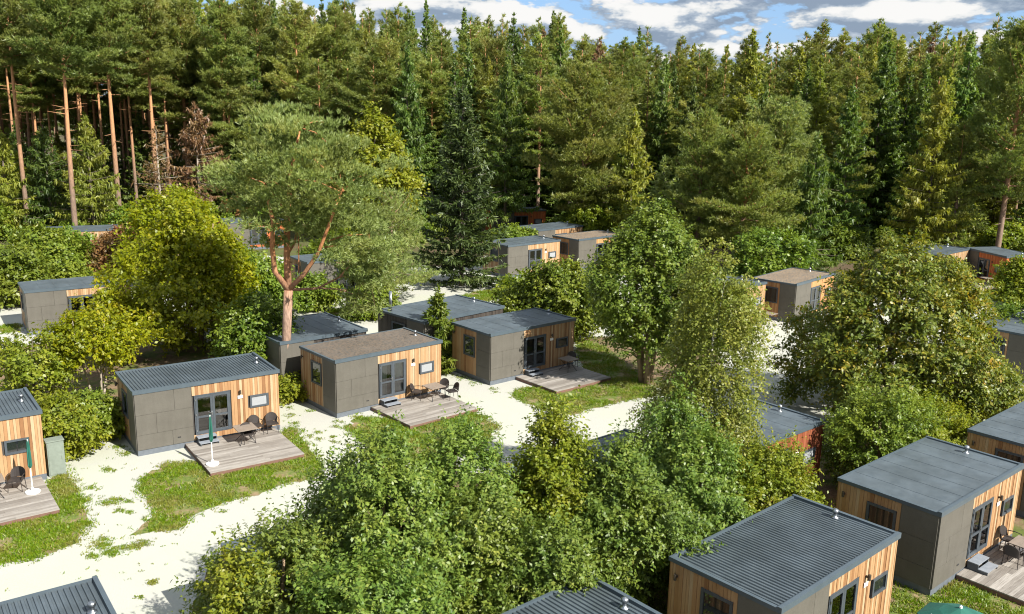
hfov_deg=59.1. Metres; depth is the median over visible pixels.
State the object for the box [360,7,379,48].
forest pine
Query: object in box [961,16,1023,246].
scots pine
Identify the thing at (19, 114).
forest pine
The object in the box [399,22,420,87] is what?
forest pine
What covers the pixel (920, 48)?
forest pine
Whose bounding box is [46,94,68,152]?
forest pine
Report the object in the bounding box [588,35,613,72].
forest pine
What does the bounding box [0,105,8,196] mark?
forest pine
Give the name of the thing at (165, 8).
forest pine
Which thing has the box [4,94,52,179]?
forest pine
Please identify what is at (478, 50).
forest pine
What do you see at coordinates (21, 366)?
maple tree
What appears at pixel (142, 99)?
forest pine
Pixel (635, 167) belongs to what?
drooping spruce
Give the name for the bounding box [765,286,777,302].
window
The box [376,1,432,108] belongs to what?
forest pine
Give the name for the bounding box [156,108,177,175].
forest pine
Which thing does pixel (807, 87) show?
forest spruce
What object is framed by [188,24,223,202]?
forest pine
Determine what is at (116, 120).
forest pine
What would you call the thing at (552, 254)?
window
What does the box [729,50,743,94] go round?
forest pine
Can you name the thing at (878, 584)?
window
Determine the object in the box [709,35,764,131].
forest pine
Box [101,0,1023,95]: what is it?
sky
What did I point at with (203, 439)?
entrance steps
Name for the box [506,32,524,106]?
forest spruce
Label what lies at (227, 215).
undergrowth bush
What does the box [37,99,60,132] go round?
forest pine
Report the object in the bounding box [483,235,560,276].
cabin
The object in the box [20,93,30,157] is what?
forest pine
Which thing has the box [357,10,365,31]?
forest pine
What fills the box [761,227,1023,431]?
chestnut tree
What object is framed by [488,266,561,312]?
leafy tree
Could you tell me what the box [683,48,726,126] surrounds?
forest pine
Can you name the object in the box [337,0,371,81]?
forest pine
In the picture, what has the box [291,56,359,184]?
forest pine
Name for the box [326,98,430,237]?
linden tree
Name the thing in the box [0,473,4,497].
garden table
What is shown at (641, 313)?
hornbeam tree
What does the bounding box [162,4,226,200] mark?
forest spruce
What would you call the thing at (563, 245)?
window
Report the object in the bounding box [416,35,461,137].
forest pine
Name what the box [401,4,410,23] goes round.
forest pine
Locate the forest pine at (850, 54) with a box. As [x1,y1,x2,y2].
[829,47,857,99]
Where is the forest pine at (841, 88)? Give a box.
[827,68,873,165]
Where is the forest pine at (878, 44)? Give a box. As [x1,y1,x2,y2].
[861,18,897,80]
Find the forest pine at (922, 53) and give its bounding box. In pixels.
[905,41,928,76]
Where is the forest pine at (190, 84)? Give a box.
[169,21,204,186]
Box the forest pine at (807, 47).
[771,31,839,98]
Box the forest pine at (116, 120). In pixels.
[96,84,142,169]
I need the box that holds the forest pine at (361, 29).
[352,25,372,78]
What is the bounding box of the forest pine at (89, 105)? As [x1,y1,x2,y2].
[69,82,120,138]
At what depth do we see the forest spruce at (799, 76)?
119.10 m
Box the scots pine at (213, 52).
[196,0,254,198]
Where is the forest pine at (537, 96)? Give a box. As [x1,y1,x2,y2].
[511,32,570,205]
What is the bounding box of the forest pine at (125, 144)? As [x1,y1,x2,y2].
[109,106,141,184]
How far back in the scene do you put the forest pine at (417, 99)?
115.96 m
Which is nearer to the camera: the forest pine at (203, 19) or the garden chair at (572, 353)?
the garden chair at (572, 353)
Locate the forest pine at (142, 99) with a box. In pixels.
[115,48,174,172]
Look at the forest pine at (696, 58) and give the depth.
125.11 m
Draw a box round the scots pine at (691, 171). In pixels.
[656,105,739,257]
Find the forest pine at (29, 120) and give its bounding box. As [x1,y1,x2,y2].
[3,112,49,132]
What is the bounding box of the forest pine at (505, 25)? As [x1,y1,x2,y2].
[495,14,508,96]
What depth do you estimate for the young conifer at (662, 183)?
91.12 m
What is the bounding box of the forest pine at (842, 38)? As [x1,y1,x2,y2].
[830,30,854,71]
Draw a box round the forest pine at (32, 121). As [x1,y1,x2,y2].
[30,78,40,138]
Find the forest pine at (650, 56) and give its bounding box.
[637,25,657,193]
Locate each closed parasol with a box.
[25,438,39,494]
[206,414,218,466]
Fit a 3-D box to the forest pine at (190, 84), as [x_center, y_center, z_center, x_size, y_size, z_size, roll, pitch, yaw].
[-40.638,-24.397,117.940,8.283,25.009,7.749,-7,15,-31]
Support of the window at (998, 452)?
in the cabin at (1001, 434)
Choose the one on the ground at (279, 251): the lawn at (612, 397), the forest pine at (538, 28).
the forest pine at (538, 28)
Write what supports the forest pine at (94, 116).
on the ground at (279, 251)
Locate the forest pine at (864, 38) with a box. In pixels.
[856,27,881,62]
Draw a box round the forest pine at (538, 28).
[528,17,549,52]
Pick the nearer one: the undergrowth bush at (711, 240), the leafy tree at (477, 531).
the leafy tree at (477, 531)
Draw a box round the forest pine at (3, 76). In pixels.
[0,26,34,132]
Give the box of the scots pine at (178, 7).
[134,0,207,185]
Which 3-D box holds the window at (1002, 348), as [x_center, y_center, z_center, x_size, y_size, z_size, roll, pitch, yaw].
[28.694,2.340,53.550,0.079,1.180,1.030,-10,17,-40]
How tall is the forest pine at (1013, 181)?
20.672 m
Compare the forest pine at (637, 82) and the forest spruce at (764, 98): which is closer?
the forest spruce at (764, 98)
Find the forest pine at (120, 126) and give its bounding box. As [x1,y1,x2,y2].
[100,96,128,179]
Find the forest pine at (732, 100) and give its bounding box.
[725,58,747,166]
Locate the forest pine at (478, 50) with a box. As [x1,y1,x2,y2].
[458,30,501,131]
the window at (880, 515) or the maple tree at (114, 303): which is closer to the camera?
the window at (880, 515)
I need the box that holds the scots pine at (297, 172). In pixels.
[190,95,428,347]
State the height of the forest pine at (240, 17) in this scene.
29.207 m
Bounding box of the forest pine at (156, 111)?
[124,109,164,145]
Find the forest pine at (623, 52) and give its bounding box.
[597,36,645,162]
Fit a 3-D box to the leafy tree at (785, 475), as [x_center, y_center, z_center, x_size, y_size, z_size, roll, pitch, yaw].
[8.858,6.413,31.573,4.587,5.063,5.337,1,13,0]
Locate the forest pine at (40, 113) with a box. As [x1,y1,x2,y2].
[38,80,46,142]
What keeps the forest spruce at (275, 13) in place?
on the ground at (279, 251)
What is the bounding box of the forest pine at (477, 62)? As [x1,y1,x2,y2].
[440,52,498,135]
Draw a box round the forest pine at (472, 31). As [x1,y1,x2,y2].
[444,14,489,70]
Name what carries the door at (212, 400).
in the cabin at (168, 407)
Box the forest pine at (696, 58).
[677,43,706,195]
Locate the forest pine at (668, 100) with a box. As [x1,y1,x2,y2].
[640,83,677,202]
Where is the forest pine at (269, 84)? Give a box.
[235,50,292,136]
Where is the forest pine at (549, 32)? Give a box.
[544,21,569,47]
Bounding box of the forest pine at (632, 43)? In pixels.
[621,42,642,73]
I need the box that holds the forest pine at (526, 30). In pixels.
[515,23,533,101]
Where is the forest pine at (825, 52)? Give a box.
[821,50,827,60]
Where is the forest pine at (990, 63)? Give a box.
[971,41,1010,198]
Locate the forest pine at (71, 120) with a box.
[44,88,111,168]
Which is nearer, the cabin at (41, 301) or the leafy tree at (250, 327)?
the leafy tree at (250, 327)
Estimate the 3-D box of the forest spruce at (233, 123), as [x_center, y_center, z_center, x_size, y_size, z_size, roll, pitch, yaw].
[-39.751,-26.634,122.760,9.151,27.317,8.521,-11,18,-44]
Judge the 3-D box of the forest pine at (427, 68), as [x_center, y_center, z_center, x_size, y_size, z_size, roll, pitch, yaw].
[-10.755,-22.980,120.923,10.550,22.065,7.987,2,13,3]
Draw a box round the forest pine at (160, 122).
[134,107,170,152]
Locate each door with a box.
[68,294,92,311]
[193,390,231,434]
[250,226,266,244]
[337,267,355,289]
[379,359,405,398]
[515,215,527,225]
[524,334,545,368]
[528,248,541,269]
[596,242,607,260]
[809,285,820,310]
[827,577,858,613]
[966,497,993,559]
[977,257,989,278]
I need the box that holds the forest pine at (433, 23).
[419,17,446,50]
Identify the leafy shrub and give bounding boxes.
[34,386,112,461]
[53,382,127,439]
[80,229,133,275]
[103,222,136,244]
[104,408,124,439]
[190,525,300,613]
[278,370,309,406]
[291,269,346,312]
[338,285,401,321]
[926,251,977,289]
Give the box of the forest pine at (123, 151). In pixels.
[97,72,127,204]
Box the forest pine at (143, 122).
[141,104,146,159]
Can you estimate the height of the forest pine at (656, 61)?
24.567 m
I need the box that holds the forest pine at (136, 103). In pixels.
[120,85,157,180]
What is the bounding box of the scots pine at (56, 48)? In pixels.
[2,0,122,225]
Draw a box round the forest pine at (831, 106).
[823,86,837,154]
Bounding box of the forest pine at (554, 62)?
[542,59,562,152]
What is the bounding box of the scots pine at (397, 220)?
[351,185,441,293]
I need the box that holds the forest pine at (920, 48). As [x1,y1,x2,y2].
[906,31,926,141]
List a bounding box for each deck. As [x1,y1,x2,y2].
[0,476,59,525]
[185,427,303,475]
[371,391,477,428]
[516,364,610,393]
[956,541,1023,605]
[968,278,994,289]
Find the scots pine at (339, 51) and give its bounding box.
[308,3,364,122]
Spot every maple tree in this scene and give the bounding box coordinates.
[0,321,88,402]
[29,302,172,393]
[59,285,157,365]
[89,192,266,357]
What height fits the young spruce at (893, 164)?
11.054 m
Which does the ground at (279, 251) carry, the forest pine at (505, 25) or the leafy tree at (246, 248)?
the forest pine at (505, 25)
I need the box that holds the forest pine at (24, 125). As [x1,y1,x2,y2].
[1,83,59,152]
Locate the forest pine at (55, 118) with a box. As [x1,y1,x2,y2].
[32,0,58,141]
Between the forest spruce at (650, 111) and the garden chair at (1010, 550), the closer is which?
the garden chair at (1010, 550)
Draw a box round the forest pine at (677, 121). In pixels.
[659,92,722,169]
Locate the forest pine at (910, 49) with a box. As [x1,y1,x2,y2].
[907,36,915,61]
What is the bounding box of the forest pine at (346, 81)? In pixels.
[324,65,369,149]
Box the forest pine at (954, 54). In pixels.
[913,42,961,158]
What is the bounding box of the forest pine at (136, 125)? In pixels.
[134,99,142,194]
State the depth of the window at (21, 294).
60.16 m
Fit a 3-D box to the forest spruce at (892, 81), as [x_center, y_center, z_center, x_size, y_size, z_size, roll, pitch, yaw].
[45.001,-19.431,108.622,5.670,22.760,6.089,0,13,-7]
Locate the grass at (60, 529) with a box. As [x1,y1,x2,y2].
[0,289,1023,613]
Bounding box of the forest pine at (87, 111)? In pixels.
[85,95,93,183]
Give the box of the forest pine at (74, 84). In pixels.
[37,33,106,127]
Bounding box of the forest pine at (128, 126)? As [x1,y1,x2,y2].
[125,98,133,190]
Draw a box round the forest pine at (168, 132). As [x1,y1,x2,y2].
[163,0,171,179]
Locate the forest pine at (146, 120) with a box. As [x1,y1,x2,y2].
[124,97,165,165]
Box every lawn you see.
[0,474,93,562]
[129,426,321,535]
[346,416,495,458]
[512,339,656,414]
[889,583,1023,613]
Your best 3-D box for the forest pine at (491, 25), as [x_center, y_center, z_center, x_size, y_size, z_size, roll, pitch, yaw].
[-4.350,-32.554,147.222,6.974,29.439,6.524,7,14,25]
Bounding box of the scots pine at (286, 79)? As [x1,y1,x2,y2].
[258,0,335,131]
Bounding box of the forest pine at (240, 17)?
[235,5,274,124]
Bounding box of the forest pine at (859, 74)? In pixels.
[819,52,886,211]
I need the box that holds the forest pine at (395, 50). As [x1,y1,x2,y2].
[352,31,422,156]
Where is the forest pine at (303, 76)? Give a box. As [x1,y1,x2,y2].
[285,14,315,115]
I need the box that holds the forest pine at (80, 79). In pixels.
[42,33,93,151]
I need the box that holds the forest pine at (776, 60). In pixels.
[769,41,783,96]
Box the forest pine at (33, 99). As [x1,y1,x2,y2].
[0,36,59,133]
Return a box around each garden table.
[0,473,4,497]
[232,422,257,445]
[422,382,445,401]
[558,356,578,370]
[764,311,777,321]
[1008,535,1023,561]
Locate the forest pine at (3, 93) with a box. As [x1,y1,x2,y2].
[0,73,44,138]
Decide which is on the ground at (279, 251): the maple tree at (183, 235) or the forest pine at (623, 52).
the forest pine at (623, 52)
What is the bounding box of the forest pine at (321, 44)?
[313,20,341,126]
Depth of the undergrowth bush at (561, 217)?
100.78 m
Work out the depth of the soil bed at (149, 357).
53.33 m
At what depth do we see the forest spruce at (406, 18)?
124.35 m
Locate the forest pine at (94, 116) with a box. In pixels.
[84,75,100,138]
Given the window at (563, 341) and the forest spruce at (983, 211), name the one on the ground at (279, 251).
the forest spruce at (983, 211)
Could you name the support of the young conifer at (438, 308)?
on the gravel path
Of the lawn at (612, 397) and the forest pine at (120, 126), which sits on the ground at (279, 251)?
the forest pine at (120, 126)
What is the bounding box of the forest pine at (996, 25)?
[980,12,1003,52]
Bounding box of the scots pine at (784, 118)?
[720,92,834,251]
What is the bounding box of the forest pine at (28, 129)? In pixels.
[25,100,35,185]
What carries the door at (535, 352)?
in the cabin at (490, 350)
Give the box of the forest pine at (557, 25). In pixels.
[546,12,573,73]
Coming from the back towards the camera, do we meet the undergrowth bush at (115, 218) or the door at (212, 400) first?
the undergrowth bush at (115, 218)
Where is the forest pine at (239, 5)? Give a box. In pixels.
[233,0,283,62]
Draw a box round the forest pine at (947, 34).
[938,27,951,58]
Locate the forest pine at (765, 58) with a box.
[758,50,774,75]
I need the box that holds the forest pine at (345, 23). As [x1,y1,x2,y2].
[327,0,372,79]
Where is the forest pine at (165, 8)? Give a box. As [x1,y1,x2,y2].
[124,0,197,189]
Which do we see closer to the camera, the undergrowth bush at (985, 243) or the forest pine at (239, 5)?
the undergrowth bush at (985, 243)
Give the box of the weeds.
[5,309,497,599]
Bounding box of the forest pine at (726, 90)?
[716,48,733,140]
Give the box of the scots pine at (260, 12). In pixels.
[220,0,281,122]
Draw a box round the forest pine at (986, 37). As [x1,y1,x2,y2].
[974,29,1020,139]
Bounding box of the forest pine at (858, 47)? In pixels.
[840,36,872,85]
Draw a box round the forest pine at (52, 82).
[28,29,67,205]
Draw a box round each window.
[4,437,28,455]
[20,292,23,311]
[121,388,128,418]
[249,393,268,407]
[295,264,300,277]
[310,360,321,386]
[391,321,405,329]
[419,361,433,373]
[463,334,474,357]
[490,248,497,261]
[535,219,541,223]
[549,251,555,257]
[556,336,567,347]
[560,242,567,254]
[699,587,732,613]
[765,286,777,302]
[802,447,815,463]
[865,501,896,530]
[869,570,887,598]
[988,336,1005,357]
[995,448,1023,462]
[1000,494,1013,516]
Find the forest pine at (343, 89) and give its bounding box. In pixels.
[331,43,408,165]
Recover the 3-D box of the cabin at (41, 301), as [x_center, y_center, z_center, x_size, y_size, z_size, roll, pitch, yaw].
[-29.790,-0.367,61.641,6.633,3.260,3.733,-7,15,-33]
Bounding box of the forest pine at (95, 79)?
[76,2,123,182]
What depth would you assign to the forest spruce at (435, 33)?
134.75 m
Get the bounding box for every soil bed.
[0,339,297,400]
[192,407,1023,613]
[584,336,725,391]
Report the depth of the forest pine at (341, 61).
119.32 m
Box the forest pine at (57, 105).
[51,94,70,126]
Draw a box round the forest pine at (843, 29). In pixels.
[829,27,850,194]
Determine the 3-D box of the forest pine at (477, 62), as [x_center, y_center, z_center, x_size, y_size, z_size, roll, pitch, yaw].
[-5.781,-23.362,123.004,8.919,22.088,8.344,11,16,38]
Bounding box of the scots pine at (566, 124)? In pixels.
[517,57,645,212]
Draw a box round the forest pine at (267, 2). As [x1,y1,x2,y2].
[263,0,280,83]
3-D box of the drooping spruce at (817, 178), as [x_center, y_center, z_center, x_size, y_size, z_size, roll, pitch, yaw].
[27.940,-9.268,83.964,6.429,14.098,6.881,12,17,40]
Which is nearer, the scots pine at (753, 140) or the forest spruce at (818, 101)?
the scots pine at (753, 140)
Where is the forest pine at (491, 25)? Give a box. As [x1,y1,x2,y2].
[472,15,505,57]
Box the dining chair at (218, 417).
[215,407,224,426]
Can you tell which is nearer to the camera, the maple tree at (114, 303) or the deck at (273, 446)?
the deck at (273, 446)
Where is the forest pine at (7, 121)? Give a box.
[0,89,25,141]
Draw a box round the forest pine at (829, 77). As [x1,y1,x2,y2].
[796,54,851,171]
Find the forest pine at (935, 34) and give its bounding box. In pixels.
[919,20,943,51]
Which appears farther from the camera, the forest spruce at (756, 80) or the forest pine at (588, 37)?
the forest pine at (588, 37)
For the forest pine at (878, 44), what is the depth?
127.21 m
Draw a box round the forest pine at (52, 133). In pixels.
[46,109,74,164]
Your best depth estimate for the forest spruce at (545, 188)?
116.29 m
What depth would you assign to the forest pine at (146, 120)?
135.91 m
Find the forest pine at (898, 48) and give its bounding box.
[867,39,922,144]
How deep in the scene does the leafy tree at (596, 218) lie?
97.38 m
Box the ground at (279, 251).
[0,112,976,294]
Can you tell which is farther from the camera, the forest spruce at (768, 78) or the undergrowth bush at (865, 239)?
the forest spruce at (768, 78)
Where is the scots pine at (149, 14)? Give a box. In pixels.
[115,0,189,203]
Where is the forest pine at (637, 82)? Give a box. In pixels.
[616,42,658,122]
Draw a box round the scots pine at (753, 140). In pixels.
[684,115,805,251]
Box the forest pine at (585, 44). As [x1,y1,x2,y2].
[563,36,593,91]
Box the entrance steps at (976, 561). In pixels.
[967,553,998,575]
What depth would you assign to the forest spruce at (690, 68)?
132.48 m
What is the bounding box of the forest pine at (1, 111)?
[0,80,11,183]
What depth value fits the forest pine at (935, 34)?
132.71 m
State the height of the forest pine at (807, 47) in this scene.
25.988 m
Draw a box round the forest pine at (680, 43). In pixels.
[669,35,690,95]
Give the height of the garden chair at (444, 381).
0.841 m
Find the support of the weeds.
on the gravel path
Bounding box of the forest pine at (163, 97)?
[134,25,192,191]
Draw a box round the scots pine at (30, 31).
[0,0,41,184]
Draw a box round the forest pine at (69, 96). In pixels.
[45,76,107,120]
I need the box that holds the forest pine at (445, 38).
[424,23,461,138]
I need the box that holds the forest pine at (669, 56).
[661,51,673,69]
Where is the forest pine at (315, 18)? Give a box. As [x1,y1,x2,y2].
[309,12,318,55]
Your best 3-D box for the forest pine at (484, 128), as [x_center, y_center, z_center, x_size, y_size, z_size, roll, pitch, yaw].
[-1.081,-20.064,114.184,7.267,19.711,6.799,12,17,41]
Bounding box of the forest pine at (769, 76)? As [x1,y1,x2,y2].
[761,58,776,112]
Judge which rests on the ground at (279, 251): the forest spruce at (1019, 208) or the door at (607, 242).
the forest spruce at (1019, 208)
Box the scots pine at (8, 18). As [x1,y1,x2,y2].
[0,0,39,224]
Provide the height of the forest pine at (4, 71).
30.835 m
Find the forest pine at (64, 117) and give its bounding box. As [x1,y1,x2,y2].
[61,89,66,149]
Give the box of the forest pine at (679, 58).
[667,49,690,127]
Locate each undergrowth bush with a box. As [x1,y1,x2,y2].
[0,203,18,239]
[59,218,86,225]
[85,196,128,222]
[99,203,141,226]
[194,199,222,223]
[217,212,238,222]
[218,195,245,216]
[238,207,277,217]
[304,223,331,235]
[328,223,358,237]
[403,212,436,243]
[427,214,448,237]
[541,217,559,223]
[552,209,585,231]
[603,208,620,230]
[706,237,731,247]
[815,221,864,259]
[843,232,877,258]
[870,225,893,245]
[957,229,971,245]
[971,218,1023,248]
[978,237,994,246]
[1009,237,1023,251]
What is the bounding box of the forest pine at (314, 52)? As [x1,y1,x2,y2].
[304,24,340,107]
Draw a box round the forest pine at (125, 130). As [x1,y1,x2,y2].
[123,9,132,185]
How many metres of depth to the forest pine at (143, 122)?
124.07 m
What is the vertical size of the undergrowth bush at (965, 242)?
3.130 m
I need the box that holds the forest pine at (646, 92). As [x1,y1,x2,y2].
[637,74,661,191]
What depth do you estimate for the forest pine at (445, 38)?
130.72 m
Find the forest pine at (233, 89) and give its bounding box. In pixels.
[198,0,257,161]
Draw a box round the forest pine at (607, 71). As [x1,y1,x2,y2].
[585,55,639,167]
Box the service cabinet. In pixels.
[43,435,66,476]
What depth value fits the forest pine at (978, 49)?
182.22 m
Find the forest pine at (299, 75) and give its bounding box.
[276,30,313,142]
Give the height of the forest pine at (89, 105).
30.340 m
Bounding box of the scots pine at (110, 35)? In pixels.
[64,0,157,206]
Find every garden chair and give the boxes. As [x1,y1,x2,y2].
[5,466,26,492]
[240,422,255,444]
[248,415,263,436]
[265,412,278,433]
[410,383,422,400]
[436,378,448,394]
[445,382,458,397]
[567,351,578,367]
[998,525,1021,549]
[1001,543,1023,569]
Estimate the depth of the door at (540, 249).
82.94 m
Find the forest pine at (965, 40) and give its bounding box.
[957,29,977,48]
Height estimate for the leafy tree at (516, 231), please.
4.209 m
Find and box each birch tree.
[624,226,781,497]
[626,371,713,510]
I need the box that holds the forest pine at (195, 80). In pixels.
[166,11,202,163]
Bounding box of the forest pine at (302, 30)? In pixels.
[281,8,314,76]
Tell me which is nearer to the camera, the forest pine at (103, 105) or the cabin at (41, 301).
the cabin at (41, 301)
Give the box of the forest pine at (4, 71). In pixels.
[0,27,21,148]
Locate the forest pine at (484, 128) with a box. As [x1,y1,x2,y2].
[478,72,529,156]
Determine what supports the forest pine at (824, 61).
on the ground at (279, 251)
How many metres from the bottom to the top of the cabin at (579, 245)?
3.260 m
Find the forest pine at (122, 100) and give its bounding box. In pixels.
[94,77,136,203]
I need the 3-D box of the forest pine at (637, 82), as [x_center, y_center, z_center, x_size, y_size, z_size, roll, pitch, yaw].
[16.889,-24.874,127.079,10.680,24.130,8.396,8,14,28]
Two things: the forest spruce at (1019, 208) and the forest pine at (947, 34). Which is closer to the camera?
the forest spruce at (1019, 208)
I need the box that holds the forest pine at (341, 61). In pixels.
[304,18,362,130]
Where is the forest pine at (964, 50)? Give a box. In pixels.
[956,33,980,140]
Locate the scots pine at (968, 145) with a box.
[920,118,1002,246]
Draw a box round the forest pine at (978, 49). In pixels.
[975,32,990,58]
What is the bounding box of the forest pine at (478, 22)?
[471,16,489,54]
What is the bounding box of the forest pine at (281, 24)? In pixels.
[276,0,305,88]
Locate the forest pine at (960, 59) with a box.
[955,51,977,78]
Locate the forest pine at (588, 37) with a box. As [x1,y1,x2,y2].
[572,33,596,62]
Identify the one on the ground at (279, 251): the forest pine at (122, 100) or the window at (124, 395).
the forest pine at (122, 100)
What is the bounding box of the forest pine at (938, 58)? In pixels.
[902,39,975,158]
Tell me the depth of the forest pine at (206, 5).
130.01 m
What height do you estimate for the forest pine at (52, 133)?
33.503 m
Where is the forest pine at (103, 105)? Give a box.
[69,84,108,141]
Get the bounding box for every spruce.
[0,126,49,235]
[7,118,43,210]
[11,120,84,230]
[27,130,61,211]
[47,114,121,225]
[48,132,76,205]
[60,111,114,211]
[94,106,134,203]
[120,110,161,205]
[131,125,183,209]
[142,153,167,201]
[156,101,233,202]
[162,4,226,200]
[164,132,197,194]
[171,0,218,199]
[190,0,258,192]
[190,132,222,215]
[192,9,241,198]
[197,0,209,27]
[215,118,251,213]
[230,120,262,194]
[240,36,281,205]
[251,126,275,214]
[267,0,287,81]
[268,83,306,211]
[308,0,326,88]
[351,4,358,52]
[357,29,371,122]
[388,41,436,216]
[395,8,428,125]
[410,12,421,59]
[413,106,435,220]
[414,131,449,217]
[417,0,432,119]
[428,30,439,135]
[433,54,468,218]
[454,7,469,50]
[460,37,480,197]
[463,124,494,220]
[473,56,507,186]
[477,50,540,225]
[498,12,534,191]
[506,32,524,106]
[509,107,544,206]
[525,29,556,192]
[527,153,558,220]
[528,58,562,221]
[543,142,577,220]
[547,10,558,58]
[551,24,569,212]
[589,75,619,210]
[590,38,612,92]
[598,106,654,231]
[605,130,640,224]
[617,137,650,225]
[630,26,644,105]
[638,95,659,194]
[641,63,679,207]
[653,54,678,188]
[668,76,699,220]
[669,60,681,139]
[674,43,700,148]
[710,104,722,165]
[714,28,766,213]
[714,44,736,119]
[738,56,764,122]
[758,81,770,123]
[762,61,774,96]
[782,80,808,186]
[783,46,807,100]
[783,131,843,272]
[794,69,838,226]
[795,59,814,163]
[804,55,835,227]
[815,82,876,256]
[821,159,857,227]
[829,27,906,234]
[832,48,879,215]
[832,59,868,226]
[854,50,862,74]
[861,49,904,225]
[872,149,900,231]
[873,34,909,156]
[873,59,916,222]
[880,75,974,253]
[883,54,933,236]
[897,67,971,244]
[901,37,939,112]
[937,141,991,246]
[941,30,984,228]
[947,35,958,75]
[955,30,964,73]
[958,30,990,159]
[963,45,995,185]
[968,82,1023,243]
[969,142,1014,238]
[1009,179,1023,225]
[1010,191,1023,223]
[1017,203,1023,225]
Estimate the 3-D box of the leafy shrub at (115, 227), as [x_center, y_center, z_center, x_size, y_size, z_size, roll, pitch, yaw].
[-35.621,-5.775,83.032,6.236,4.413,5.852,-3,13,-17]
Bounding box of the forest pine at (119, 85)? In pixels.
[97,25,143,206]
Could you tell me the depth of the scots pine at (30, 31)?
101.29 m
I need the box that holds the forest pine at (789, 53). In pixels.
[776,41,798,102]
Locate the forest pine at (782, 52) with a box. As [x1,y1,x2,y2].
[780,44,787,70]
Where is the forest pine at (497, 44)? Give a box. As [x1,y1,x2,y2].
[473,27,525,142]
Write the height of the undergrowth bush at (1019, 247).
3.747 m
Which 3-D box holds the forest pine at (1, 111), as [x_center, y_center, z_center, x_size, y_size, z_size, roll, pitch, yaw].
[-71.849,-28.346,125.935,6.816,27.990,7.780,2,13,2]
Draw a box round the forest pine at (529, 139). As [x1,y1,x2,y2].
[509,70,538,206]
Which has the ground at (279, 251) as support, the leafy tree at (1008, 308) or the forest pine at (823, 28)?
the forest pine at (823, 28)
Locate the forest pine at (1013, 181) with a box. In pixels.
[990,76,1023,225]
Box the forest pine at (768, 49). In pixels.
[763,32,772,64]
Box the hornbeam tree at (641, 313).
[579,192,736,384]
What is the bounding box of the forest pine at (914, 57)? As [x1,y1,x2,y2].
[899,55,922,171]
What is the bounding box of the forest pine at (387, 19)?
[376,8,390,36]
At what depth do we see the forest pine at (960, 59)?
134.50 m
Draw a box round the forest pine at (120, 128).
[100,84,127,192]
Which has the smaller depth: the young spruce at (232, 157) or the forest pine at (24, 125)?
the young spruce at (232, 157)
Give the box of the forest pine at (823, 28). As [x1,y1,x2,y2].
[806,18,843,68]
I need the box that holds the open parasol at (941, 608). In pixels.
[917,602,982,613]
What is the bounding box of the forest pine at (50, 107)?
[34,87,60,127]
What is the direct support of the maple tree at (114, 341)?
on the soil bed at (149, 357)
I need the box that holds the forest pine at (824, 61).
[812,55,834,89]
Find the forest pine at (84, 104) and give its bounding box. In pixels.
[83,94,86,115]
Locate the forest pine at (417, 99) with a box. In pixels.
[399,55,424,157]
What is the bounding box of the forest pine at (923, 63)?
[898,44,962,134]
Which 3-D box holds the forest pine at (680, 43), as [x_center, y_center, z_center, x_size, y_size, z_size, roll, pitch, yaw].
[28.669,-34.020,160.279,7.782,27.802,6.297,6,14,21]
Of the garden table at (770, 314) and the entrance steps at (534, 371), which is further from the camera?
the garden table at (770, 314)
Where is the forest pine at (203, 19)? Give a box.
[189,0,205,23]
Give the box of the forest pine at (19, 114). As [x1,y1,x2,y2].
[0,27,28,191]
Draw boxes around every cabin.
[0,387,46,483]
[0,575,116,613]
[17,274,130,334]
[48,224,117,239]
[114,352,279,456]
[217,218,284,249]
[248,312,367,375]
[290,253,362,293]
[299,327,442,417]
[378,291,504,356]
[451,307,575,385]
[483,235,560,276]
[486,207,546,234]
[498,428,660,492]
[502,574,661,613]
[520,221,582,237]
[552,230,616,267]
[667,494,900,613]
[684,398,825,497]
[715,275,766,322]
[754,267,835,322]
[836,436,1023,595]
[905,243,969,280]
[964,247,1023,283]
[966,401,1023,517]
[976,311,1023,383]
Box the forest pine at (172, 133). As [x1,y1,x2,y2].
[165,0,175,183]
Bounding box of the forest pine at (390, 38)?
[363,29,414,110]
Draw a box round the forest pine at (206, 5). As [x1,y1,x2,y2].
[203,0,236,136]
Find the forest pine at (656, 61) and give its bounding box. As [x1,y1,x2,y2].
[644,44,673,102]
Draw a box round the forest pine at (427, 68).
[415,51,461,163]
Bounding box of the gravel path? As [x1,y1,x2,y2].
[0,256,1023,613]
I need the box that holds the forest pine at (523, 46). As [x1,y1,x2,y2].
[519,43,533,103]
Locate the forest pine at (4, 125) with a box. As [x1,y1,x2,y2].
[2,113,24,144]
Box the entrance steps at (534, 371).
[525,367,542,376]
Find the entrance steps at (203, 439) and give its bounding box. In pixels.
[196,432,219,446]
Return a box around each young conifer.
[421,283,459,376]
[639,156,682,246]
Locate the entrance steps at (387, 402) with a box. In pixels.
[380,396,400,407]
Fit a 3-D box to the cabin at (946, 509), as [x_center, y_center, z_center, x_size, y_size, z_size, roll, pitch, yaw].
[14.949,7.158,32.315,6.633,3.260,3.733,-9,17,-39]
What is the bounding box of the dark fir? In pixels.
[410,79,512,288]
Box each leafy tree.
[0,239,55,308]
[2,219,99,278]
[52,222,102,261]
[110,182,224,286]
[168,498,347,613]
[206,240,260,257]
[206,285,304,362]
[209,246,304,323]
[220,496,416,612]
[267,426,408,568]
[277,409,482,613]
[277,526,459,613]
[294,231,357,254]
[404,395,523,568]
[423,467,562,613]
[468,484,619,613]
[484,385,605,572]
[488,222,537,239]
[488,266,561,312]
[494,255,604,342]
[559,418,730,611]
[561,200,615,231]
[650,405,766,568]
[704,277,762,351]
[709,425,834,517]
[720,223,820,278]
[819,371,960,489]
[858,384,988,457]
[945,362,1023,413]
[980,296,1023,322]
[987,251,1023,307]
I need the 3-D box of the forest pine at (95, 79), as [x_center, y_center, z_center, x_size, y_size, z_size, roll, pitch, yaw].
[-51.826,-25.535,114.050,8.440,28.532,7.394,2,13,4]

